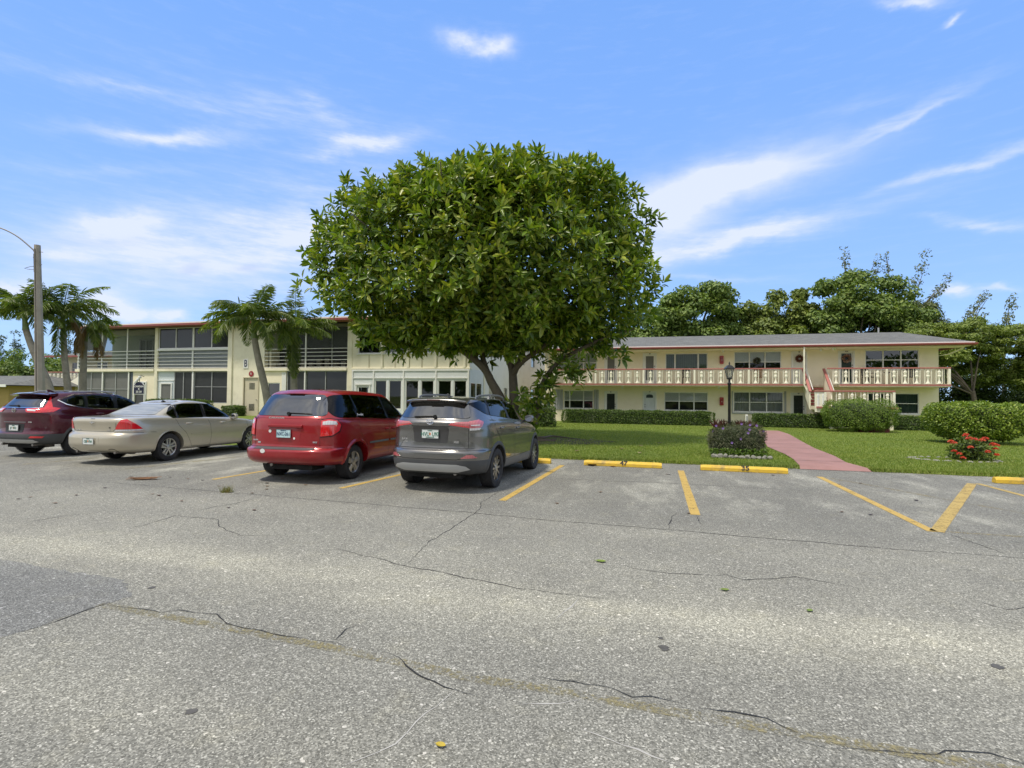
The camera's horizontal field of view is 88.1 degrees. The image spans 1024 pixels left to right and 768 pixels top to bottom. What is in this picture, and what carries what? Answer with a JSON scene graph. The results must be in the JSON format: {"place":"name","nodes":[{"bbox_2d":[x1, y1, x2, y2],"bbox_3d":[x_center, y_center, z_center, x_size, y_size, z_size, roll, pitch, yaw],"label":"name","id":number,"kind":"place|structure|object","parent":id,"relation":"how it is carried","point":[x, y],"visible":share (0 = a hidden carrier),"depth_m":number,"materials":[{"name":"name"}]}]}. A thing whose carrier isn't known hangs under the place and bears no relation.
{"place":"outdoors","nodes":[
{"label":"outdoors","id":0,"kind":"place"},
{"bbox_2d":[0,442,1023,767],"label":"parking lot","id":1,"kind":"structure","parent":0,"point":[378,612],"depth_m":3.96,"materials":[{"name":"grey asphalt"}]},
{"bbox_2d":[0,227,45,391],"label":"street light","id":2,"kind":"object","parent":1,"relation":"on","point":[39,372],"visible":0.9,"depth_m":19.98,"materials":[{"name":"concrete"}]},
{"bbox_2d":[0,389,135,454],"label":"maroon suv","id":3,"kind":"object","parent":1,"relation":"on","point":[34,422],"visible":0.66,"depth_m":13.57,"materials":[{"name":"red metal"}]},
{"bbox_2d":[128,477,157,479],"bbox_3d":[-7.045,1.800,10.107,0.600,0.042,0.124,1,-1,-11],"label":"palm debris","id":4,"kind":"object","parent":1,"relation":"on","point":[138,478],"visible":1,"depth_m":10.07,"materials":[{"name":"brown plant"}]},
{"bbox_2d":[68,397,252,460],"bbox_3d":[-9.006,1.132,14.523,2.090,1.575,5.205,0,-1,13],"label":"gold sedan","id":5,"kind":"object","parent":1,"relation":"on","point":[165,430],"visible":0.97,"depth_m":13.04,"materials":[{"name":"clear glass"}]},
{"bbox_2d":[218,485,234,492],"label":"weed tuft","id":6,"kind":"object","parent":1,"relation":"on","point":[224,489],"visible":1,"depth_m":8.87,"materials":[{"name":"plant"}]},
{"bbox_2d":[247,390,401,478],"bbox_3d":[-3.667,1.028,12.117,2.337,1.768,4.872,0,-1,14],"label":"red minivan","id":7,"kind":"object","parent":1,"relation":"on","point":[346,433],"visible":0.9,"depth_m":10.08,"materials":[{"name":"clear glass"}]},
{"bbox_2d":[436,741,444,745],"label":"fallen leaf","id":8,"kind":"object","parent":1,"relation":"on","point":[440,743],"visible":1,"depth_m":2.50,"materials":[{"name":"yellow plant"}]},
{"bbox_2d":[393,394,538,487],"bbox_3d":[-0.732,1.067,11.174,2.152,1.701,4.597,0,-1,17],"label":"grey suv","id":9,"kind":"object","parent":1,"relation":"on","point":[488,439],"visible":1,"depth_m":9.20,"materials":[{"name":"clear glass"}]},
{"bbox_2d":[520,458,550,463],"bbox_3d":[0.084,1.915,13.408,1.830,0.124,0.153,0,-1,15],"label":"wheel stop","id":10,"kind":"object","parent":1,"relation":"on","point":[545,460],"visible":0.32,"depth_m":13.14,"materials":[{"name":"yellow paint"}]},
{"bbox_2d":[584,460,661,467],"bbox_3d":[2.652,1.913,12.721,1.830,0.143,0.168,0,-1,15],"label":"wheel stop","id":11,"kind":"object","parent":1,"relation":"on","point":[628,464],"visible":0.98,"depth_m":12.65,"materials":[{"name":"yellow paint"}]},
{"bbox_2d":[700,465,787,473],"bbox_3d":[5.252,1.921,12.022,1.830,0.143,0.167,0,-1,15],"label":"wheel stop","id":12,"kind":"object","parent":1,"relation":"on","point":[777,470],"visible":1,"depth_m":11.96,"materials":[{"name":"yellow paint"}]},
{"bbox_2d":[992,477,1023,483],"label":"wheel stop","id":13,"kind":"object","parent":1,"relation":"on","point":[1012,480],"visible":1,"depth_m":10.64,"materials":[{"name":"yellow paint"}]},
{"bbox_2d":[0,407,1023,476],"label":"lawn","id":14,"kind":"structure","parent":0,"point":[252,418],"depth_m":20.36,"materials":[{"name":"green plant"}]},
{"bbox_2d":[0,284,73,390],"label":"palm tree","id":15,"kind":"object","parent":14,"relation":"on","point":[8,303],"visible":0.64,"depth_m":24.95,"materials":[{"name":"green plant"}]},
{"bbox_2d":[0,376,77,406],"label":"utility building","id":16,"kind":"structure","parent":14,"relation":"on","point":[9,385],"depth_m":42.83,"materials":[{"name":"paint"}]},
{"bbox_2d":[44,353,77,390],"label":"apartment building","id":17,"kind":"structure","parent":14,"relation":"on","point":[73,360],"depth_m":48.44,"materials":[{"name":"beige paint"}]},
{"bbox_2d":[72,362,77,375],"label":"window","id":18,"kind":"structure","parent":17,"relation":"in","point":[74,364],"depth_m":49.66,"materials":[{"name":"white paint"}]},
{"bbox_2d":[12,278,119,400],"bbox_3d":[-21.940,-1.654,25.862,4.429,6.973,4.198,1,-1,0],"label":"palm tree","id":19,"kind":"object","parent":14,"relation":"on","point":[75,307],"visible":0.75,"depth_m":25.88,"materials":[{"name":"green plant"}]},
{"bbox_2d":[51,319,122,404],"bbox_3d":[-21.738,-0.799,27.476,3.086,5.208,2.345,1,-1,0],"label":"palm tree","id":20,"kind":"object","parent":14,"relation":"on","point":[94,335],"visible":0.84,"depth_m":26.91,"materials":[{"name":"green plant"}]},
{"bbox_2d":[133,375,145,401],"bbox_3d":[-16.908,0.728,23.955,0.540,2.290,0.130,1,-1,0],"label":"name board","id":21,"kind":"object","parent":14,"relation":"on","point":[139,387],"visible":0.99,"depth_m":23.96,"materials":[{"name":"white paint"}]},
{"bbox_2d":[146,398,213,405],"bbox_3d":[-18.841,1.358,29.904,4.299,1.122,1.032,0,-1,15],"label":"hedge","id":22,"kind":"object","parent":14,"relation":"on","point":[204,401],"visible":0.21,"depth_m":29.67,"materials":[{"name":"green plant"}]},
{"bbox_2d":[220,405,246,415],"bbox_3d":[-15.520,1.526,29.556,1.356,0.783,0.873,0,-1,15],"label":"hedge","id":23,"kind":"object","parent":14,"relation":"on","point":[239,410],"visible":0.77,"depth_m":29.29,"materials":[{"name":"green plant"}]},
{"bbox_2d":[197,283,303,403],"bbox_3d":[-12.382,-1.516,25.181,4.383,6.712,4.182,-1,-2,38],"label":"palm tree","id":24,"kind":"object","parent":14,"relation":"on","point":[243,316],"visible":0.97,"depth_m":24.75,"materials":[{"name":"green plant"}]},
{"bbox_2d":[251,287,339,389],"bbox_3d":[-10.434,-1.386,25.733,3.993,6.338,3.691,1,-1,0],"label":"palm tree","id":25,"kind":"object","parent":14,"relation":"on","point":[309,325],"visible":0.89,"depth_m":25.39,"materials":[{"name":"green plant"}]},
{"bbox_2d":[59,315,544,415],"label":"apartment building","id":26,"kind":"structure","parent":14,"relation":"on","point":[178,360],"depth_m":30.35,"materials":[{"name":"beige paint"}]},
{"bbox_2d":[77,372,101,404],"bbox_3d":[-26.555,0.515,33.346,2.090,2.550,0.060,0,-1,15],"label":"porch window","id":27,"kind":"structure","parent":26,"relation":"in","point":[94,379],"depth_m":33.30,"materials":[{"name":"grey glass"}]},
{"bbox_2d":[103,372,127,397],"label":"porch window","id":28,"kind":"structure","parent":26,"relation":"in","point":[117,382],"depth_m":32.79,"materials":[{"name":"grey glass"}]},
{"bbox_2d":[133,381,146,402],"bbox_3d":[-22.653,0.821,32.245,1.020,1.960,0.120,0,-1,15],"label":"door","id":29,"kind":"structure","parent":26,"relation":"in","point":[138,397],"depth_m":32.26,"materials":[{"name":"white paint"}]},
{"bbox_2d":[158,380,173,398],"bbox_3d":[-20.781,0.746,31.735,1.220,1.960,0.080,0,-1,15],"label":"porch door","id":30,"kind":"structure","parent":26,"relation":"in","point":[165,388],"depth_m":31.74,"materials":[{"name":"white paint"}]},
{"bbox_2d":[174,372,191,398],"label":"porch window","id":31,"kind":"structure","parent":26,"relation":"in","point":[182,380],"depth_m":31.44,"materials":[{"name":"grey glass"}]},
{"bbox_2d":[159,327,227,348],"bbox_3d":[-18.822,-2.736,31.321,5.180,1.260,0.060,0,-1,15],"label":"porch window","id":32,"kind":"structure","parent":26,"relation":"in","point":[184,337],"depth_m":31.42,"materials":[{"name":"grey glass"}]},
{"bbox_2d":[194,371,226,402],"bbox_3d":[-17.543,0.191,30.891,2.470,1.850,0.060,0,-1,15],"label":"porch window","id":33,"kind":"structure","parent":26,"relation":"in","point":[208,385],"depth_m":30.88,"materials":[{"name":"grey glass"}]},
{"bbox_2d":[242,377,258,415],"bbox_3d":[-14.820,0.753,30.063,1.080,2.280,0.100,0,-1,15],"label":"utility door","id":34,"kind":"structure","parent":26,"relation":"in","point":[250,384],"depth_m":30.07,"materials":[{"name":"beige metal"}]},
{"bbox_2d":[268,383,286,395],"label":"window","id":35,"kind":"structure","parent":26,"relation":"in","point":[273,387],"depth_m":29.78,"materials":[{"name":"grey glass"}]},
{"bbox_2d":[287,371,303,389],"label":"porch window","id":36,"kind":"structure","parent":26,"relation":"in","point":[300,377],"depth_m":29.34,"materials":[{"name":"black glass"}]},
{"bbox_2d":[306,371,346,389],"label":"porch window","id":37,"kind":"structure","parent":26,"relation":"in","point":[315,380],"depth_m":28.87,"materials":[{"name":"grey glass"}]},
{"bbox_2d":[355,383,370,392],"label":"sunroom door","id":38,"kind":"structure","parent":26,"relation":"in","point":[359,387],"depth_m":28.17,"materials":[{"name":"white paint"}]},
{"bbox_2d":[357,331,380,354],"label":"window","id":39,"kind":"structure","parent":26,"relation":"in","point":[366,351],"depth_m":28.23,"materials":[{"name":"white paint"}]},
{"bbox_2d":[375,380,386,396],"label":"window","id":40,"kind":"structure","parent":26,"relation":"in","point":[380,385],"depth_m":27.93,"materials":[{"name":"grey glass"}]},
{"bbox_2d":[383,346,406,353],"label":"window","id":41,"kind":"structure","parent":26,"relation":"in","point":[385,346],"depth_m":27.84,"materials":[{"name":"grey glass"}]},
{"bbox_2d":[389,380,401,408],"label":"window","id":42,"kind":"structure","parent":26,"relation":"in","point":[394,385],"depth_m":27.69,"materials":[{"name":"grey glass"}]},
{"bbox_2d":[405,380,418,408],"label":"window","id":43,"kind":"structure","parent":26,"relation":"in","point":[412,386],"depth_m":27.46,"materials":[{"name":"glass"}]},
{"bbox_2d":[421,380,433,396],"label":"window","id":44,"kind":"structure","parent":26,"relation":"in","point":[427,386],"depth_m":27.23,"materials":[{"name":"black glass"}]},
{"bbox_2d":[438,380,450,396],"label":"window","id":45,"kind":"structure","parent":26,"relation":"in","point":[444,386],"depth_m":26.97,"materials":[{"name":"black glass"}]},
{"bbox_2d":[454,380,466,396],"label":"window","id":46,"kind":"structure","parent":26,"relation":"in","point":[460,386],"depth_m":26.75,"materials":[{"name":"black glass"}]},
{"bbox_2d":[470,383,475,396],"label":"window","id":47,"kind":"structure","parent":26,"relation":"in","point":[473,387],"depth_m":27.23,"materials":[{"name":"black glass"}]},
{"bbox_2d":[476,383,480,397],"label":"window","id":48,"kind":"structure","parent":26,"relation":"in","point":[478,385],"depth_m":27.99,"materials":[{"name":"grey glass"}]},
{"bbox_2d":[289,140,671,440],"bbox_3d":[-1.013,-3.184,19.957,13.948,10.746,9.023,1,-1,0],"label":"rubber tree","id":49,"kind":"object","parent":14,"relation":"on","point":[489,294],"visible":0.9,"depth_m":17.20,"materials":[{"name":"green plant"}]},
{"bbox_2d":[537,405,556,426],"bbox_3d":[1.661,1.708,27.869,1.387,1.268,1.121,0,-1,15],"label":"bush","id":50,"kind":"object","parent":14,"relation":"on","point":[546,420],"visible":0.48,"depth_m":27.46,"materials":[{"name":"green plant"}]},
{"bbox_2d":[561,409,715,425],"bbox_3d":[7.447,2.015,31.867,9.071,1.045,0.995,0,-1,15],"label":"hedge","id":51,"kind":"object","parent":14,"relation":"on","point":[658,417],"visible":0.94,"depth_m":31.49,"materials":[{"name":"green plant"}]},
{"bbox_2d":[724,362,734,425],"bbox_3d":[6.013,0.701,14.639,0.248,2.650,0.248,0,-1,7],"label":"lamp post","id":52,"kind":"object","parent":14,"relation":"on","point":[729,366],"visible":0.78,"depth_m":14.61,"materials":[{"name":"black metal"}]},
{"bbox_2d":[705,419,772,459],"bbox_3d":[6.216,1.558,14.642,1.640,1.210,1.364,0,-1,15],"label":"flower bed","id":53,"kind":"object","parent":14,"relation":"on","point":[742,439],"visible":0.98,"depth_m":14.30,"materials":[{"name":"purple plant"}]},
{"bbox_2d":[544,328,977,432],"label":"apartment building","id":54,"kind":"structure","parent":14,"relation":"on","point":[650,378],"depth_m":31.83,"materials":[{"name":"beige paint"}]},
{"bbox_2d":[557,353,596,368],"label":"window","id":55,"kind":"structure","parent":54,"relation":"in","point":[592,361],"depth_m":34.84,"materials":[{"name":"grey glass"}]},
{"bbox_2d":[563,390,592,408],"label":"window","id":56,"kind":"structure","parent":54,"relation":"in","point":[580,399],"depth_m":35.01,"materials":[{"name":"grey glass"}]},
{"bbox_2d":[604,391,616,409],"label":"door","id":57,"kind":"structure","parent":54,"relation":"in","point":[610,397],"depth_m":34.27,"materials":[{"name":"white paint"}]},
{"bbox_2d":[604,354,617,383],"bbox_3d":[6.417,-0.981,34.295,0.840,1.980,0.125,0,-1,15],"label":"door","id":58,"kind":"structure","parent":54,"relation":"in","point":[609,363],"depth_m":34.31,"materials":[{"name":"white paint"}]},
{"bbox_2d":[643,353,656,383],"bbox_3d":[8.758,-0.974,33.655,0.860,1.980,0.125,0,-1,15],"label":"door","id":59,"kind":"structure","parent":54,"relation":"in","point":[649,359],"depth_m":33.65,"materials":[{"name":"white paint"}]},
{"bbox_2d":[643,391,656,410],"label":"door","id":60,"kind":"structure","parent":54,"relation":"in","point":[649,397],"depth_m":33.59,"materials":[{"name":"white paint"}]},
{"bbox_2d":[664,353,707,370],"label":"window","id":61,"kind":"structure","parent":54,"relation":"in","point":[676,360],"depth_m":33.18,"materials":[{"name":"grey glass"}]},
{"bbox_2d":[663,392,708,411],"bbox_3d":[10.914,1.092,33.235,2.730,1.290,0.570,0,-1,15],"label":"window","id":62,"kind":"structure","parent":54,"relation":"in","point":[688,401],"depth_m":33.24,"materials":[{"name":"grey glass"}]},
{"bbox_2d":[720,356,723,363],"bbox_3d":[12.856,-1.480,32.442,0.220,0.490,0.166,0,-1,15],"label":"extinguisher cabinet","id":63,"kind":"object","parent":54,"relation":"attached to","point":[721,359],"visible":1,"depth_m":32.37,"materials":[{"name":"red metal"}]},
{"bbox_2d":[720,397,723,404],"bbox_3d":[12.832,1.060,32.380,0.220,0.490,0.166,0,-1,15],"label":"extinguisher cabinet","id":64,"kind":"object","parent":54,"relation":"attached to","point":[721,400],"visible":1,"depth_m":32.31,"materials":[{"name":"red metal"}]},
{"bbox_2d":[753,357,760,363],"bbox_3d":[14.795,-1.406,31.956,0.463,0.458,0.209,0,-1,15],"label":"wreath","id":65,"kind":"object","parent":54,"relation":"attached to","point":[755,359],"visible":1,"depth_m":31.92,"materials":[{"name":"green plant"}]},
{"bbox_2d":[734,351,782,369],"bbox_3d":[14.903,-1.415,32.212,2.770,1.230,0.570,0,-1,15],"label":"window","id":66,"kind":"structure","parent":54,"relation":"in","point":[769,359],"depth_m":32.18,"materials":[{"name":"glass"}]},
{"bbox_2d":[733,392,783,412],"bbox_3d":[14.912,1.089,32.142,2.920,1.360,0.570,0,-1,15],"label":"window","id":67,"kind":"structure","parent":54,"relation":"in","point":[743,402],"depth_m":32.02,"materials":[{"name":"grey glass"}]},
{"bbox_2d":[791,393,805,413],"bbox_3d":[16.965,1.499,31.344,0.840,1.960,0.125,0,-1,15],"label":"door","id":68,"kind":"structure","parent":54,"relation":"in","point":[798,400],"depth_m":31.37,"materials":[{"name":"white paint"}]},
{"bbox_2d":[795,355,802,362],"bbox_3d":[17.025,-1.502,31.318,0.504,0.492,0.209,0,-1,15],"label":"wreath","id":69,"kind":"object","parent":54,"relation":"attached to","point":[797,359],"visible":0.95,"depth_m":31.30,"materials":[{"name":"brown plant"}]},
{"bbox_2d":[791,351,806,383],"bbox_3d":[17.037,-0.950,31.396,0.860,1.980,0.115,0,-1,15],"label":"door","id":70,"kind":"structure","parent":54,"relation":"in","point":[794,364],"depth_m":31.40,"materials":[{"name":"white paint"}]},
{"bbox_2d":[838,351,854,383],"bbox_3d":[19.429,-0.943,30.737,0.860,1.980,0.125,0,-1,15],"label":"door","id":71,"kind":"structure","parent":54,"relation":"in","point":[841,364],"depth_m":30.75,"materials":[{"name":"white paint"}]},
{"bbox_2d":[842,354,851,362],"bbox_3d":[19.406,-1.477,30.666,0.533,0.539,0.209,0,-1,15],"label":"wreath","id":72,"kind":"object","parent":54,"relation":"attached to","point":[845,356],"visible":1,"depth_m":30.64,"materials":[{"name":"brown plant"}]},
{"bbox_2d":[865,350,920,369],"bbox_3d":[21.693,-1.391,30.355,2.810,1.240,0.570,0,-1,15],"label":"window","id":73,"kind":"structure","parent":54,"relation":"in","point":[873,358],"depth_m":30.18,"materials":[{"name":"black glass"}]},
{"bbox_2d":[868,393,919,414],"bbox_3d":[21.689,1.114,30.288,2.730,1.310,0.570,0,-1,15],"label":"window","id":74,"kind":"structure","parent":54,"relation":"in","point":[909,402],"depth_m":29.93,"materials":[{"name":"white paint"}]},
{"bbox_2d":[538,455,1023,477],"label":"edge grass","id":75,"kind":"structure","parent":14,"relation":"on","point":[790,467],"depth_m":12.81,"materials":[{"name":"green plant"}]},
{"bbox_2d":[751,412,829,428],"bbox_3d":[15.581,2.074,29.615,4.069,0.994,0.941,0,-1,15],"label":"hedge","id":76,"kind":"object","parent":14,"relation":"on","point":[792,420],"visible":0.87,"depth_m":29.34,"materials":[{"name":"green plant"}]},
{"bbox_2d":[820,396,901,432],"bbox_3d":[17.107,1.546,26.128,3.465,1.901,2.125,0,-1,15],"label":"bush","id":77,"kind":"object","parent":14,"relation":"on","point":[850,415],"visible":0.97,"depth_m":25.62,"materials":[{"name":"green plant"}]},
{"bbox_2d":[888,415,925,430],"bbox_3d":[20.529,2.099,28.261,3.058,0.961,0.929,0,-1,15],"label":"hedge","id":78,"kind":"object","parent":14,"relation":"on","point":[906,422],"visible":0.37,"depth_m":27.82,"materials":[{"name":"green plant"}]},
{"bbox_2d":[907,432,1002,462],"bbox_3d":[11.776,1.721,14.127,2.157,0.883,1.224,0,-1,15],"label":"flower bush","id":79,"kind":"object","parent":14,"relation":"on","point":[967,450],"visible":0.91,"depth_m":13.87,"materials":[{"name":"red plant"}]},
{"bbox_2d":[919,400,1023,443],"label":"bush","id":80,"kind":"object","parent":14,"relation":"on","point":[998,422],"visible":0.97,"depth_m":19.04,"materials":[{"name":"green plant"}]},
{"bbox_2d":[0,0,1023,401],"label":"sky","id":81,"kind":"structure","parent":0,"point":[174,157],"materials":[{"name":"blue"}]},
{"bbox_2d":[682,370,690,383],"bbox_3d":[10.754,-0.447,32.612,0.505,0.913,0.585,0,-1,15],"label":"patio chair","id":82,"kind":"object","parent":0,"point":[689,375],"visible":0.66,"depth_m":32.40,"materials":[{"name":"white plastic"}]},
{"bbox_2d":[754,369,763,383],"bbox_3d":[14.695,-0.436,31.482,0.505,0.913,0.585,0,-1,15],"label":"patio chair","id":83,"kind":"object","parent":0,"point":[762,373],"visible":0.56,"depth_m":31.65,"materials":[{"name":"white paint"}]},
{"bbox_2d":[759,430,871,471],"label":"path","id":84,"kind":"structure","parent":0,"point":[803,455],"depth_m":14.90,"materials":[{"name":"pink concrete"}]},
{"bbox_2d":[860,369,875,382],"bbox_3d":[20.173,-0.420,29.980,0.505,0.913,0.585,1,-1,-8],"label":"patio chair","id":85,"kind":"object","parent":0,"point":[868,377],"visible":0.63,"depth_m":30.14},
{"bbox_2d":[906,369,915,381],"bbox_3d":[22.141,-0.415,29.442,0.505,0.913,0.585,-1,-2,38],"label":"patio chair","id":86,"kind":"object","parent":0,"point":[910,373],"visible":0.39,"depth_m":29.57,"materials":[{"name":"white plastic"}]},
{"label":"ground","id":87,"kind":"structure","parent":0,"visible":0},
{"bbox_2d":[0,335,9,360],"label":"casuarina tree","id":88,"kind":"object","parent":87,"relation":"on","point":[2,341],"visible":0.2,"depth_m":62.07,"materials":[{"name":"green plant"}]},
{"bbox_2d":[0,368,22,375],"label":"feathery tree","id":89,"kind":"object","parent":87,"relation":"on","point":[2,371],"visible":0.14,"depth_m":51.71,"materials":[{"name":"green plant"}]},
{"bbox_2d":[4,330,26,365],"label":"casuarina tree","id":90,"kind":"object","parent":87,"relation":"on","point":[14,345],"visible":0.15,"depth_m":60.15,"materials":[{"name":"green plant"}]},
{"bbox_2d":[0,348,61,377],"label":"broadleaf tree","id":91,"kind":"object","parent":87,"relation":"on","point":[11,365],"visible":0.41,"depth_m":54.29,"materials":[{"name":"green plant"}]},
{"bbox_2d":[59,335,73,353],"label":"casuarina tree","id":92,"kind":"object","parent":87,"relation":"on","point":[69,342],"visible":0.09,"depth_m":60.24,"materials":[{"name":"green plant"}]},
{"bbox_2d":[620,279,758,337],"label":"broadleaf tree","id":93,"kind":"object","parent":87,"relation":"on","point":[681,310],"visible":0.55,"depth_m":48.81,"materials":[{"name":"green plant"}]},
{"bbox_2d":[738,287,821,334],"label":"broadleaf tree","id":94,"kind":"object","parent":87,"relation":"on","point":[768,318],"visible":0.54,"depth_m":48.98,"materials":[{"name":"green plant"}]},
{"bbox_2d":[838,246,883,300],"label":"wispy tree","id":95,"kind":"object","parent":87,"relation":"on","point":[846,268],"visible":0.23,"depth_m":52.26,"materials":[{"name":"green plant"}]},
{"bbox_2d":[803,268,941,333],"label":"broadleaf tree","id":96,"kind":"object","parent":87,"relation":"on","point":[845,310],"visible":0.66,"depth_m":46.75,"materials":[{"name":"green plant"}]},
{"bbox_2d":[871,299,956,331],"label":"broadleaf tree","id":97,"kind":"object","parent":87,"relation":"on","point":[932,304],"visible":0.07,"depth_m":48.28,"materials":[{"name":"green plant"}]},
{"bbox_2d":[879,248,952,303],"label":"wispy tree","id":98,"kind":"object","parent":87,"relation":"on","point":[913,281],"visible":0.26,"depth_m":52.20,"materials":[{"name":"green plant"}]},
{"bbox_2d":[904,316,1023,401],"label":"feathery tree","id":99,"kind":"object","parent":87,"relation":"on","point":[996,348],"visible":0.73,"depth_m":38.22,"materials":[{"name":"green plant"}]},
{"bbox_2d":[939,362,997,403],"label":"shrub","id":100,"kind":"object","parent":87,"relation":"on","point":[942,395],"visible":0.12,"depth_m":43.34,"materials":[{"name":"green plant"}]},
{"bbox_2d":[954,290,991,400],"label":"wispy tree","id":101,"kind":"object","parent":87,"relation":"on","point":[973,312],"visible":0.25,"depth_m":50.13,"materials":[{"name":"green plant"}]},
{"bbox_2d":[948,357,1023,409],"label":"shrub","id":102,"kind":"object","parent":87,"relation":"on","point":[1016,395],"visible":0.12,"depth_m":42.64,"materials":[{"name":"green plant"}]},
{"bbox_2d":[995,292,1023,391],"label":"wispy tree","id":103,"kind":"object","parent":87,"relation":"on","point":[1006,321],"visible":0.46,"depth_m":50.11,"materials":[{"name":"green plant"}]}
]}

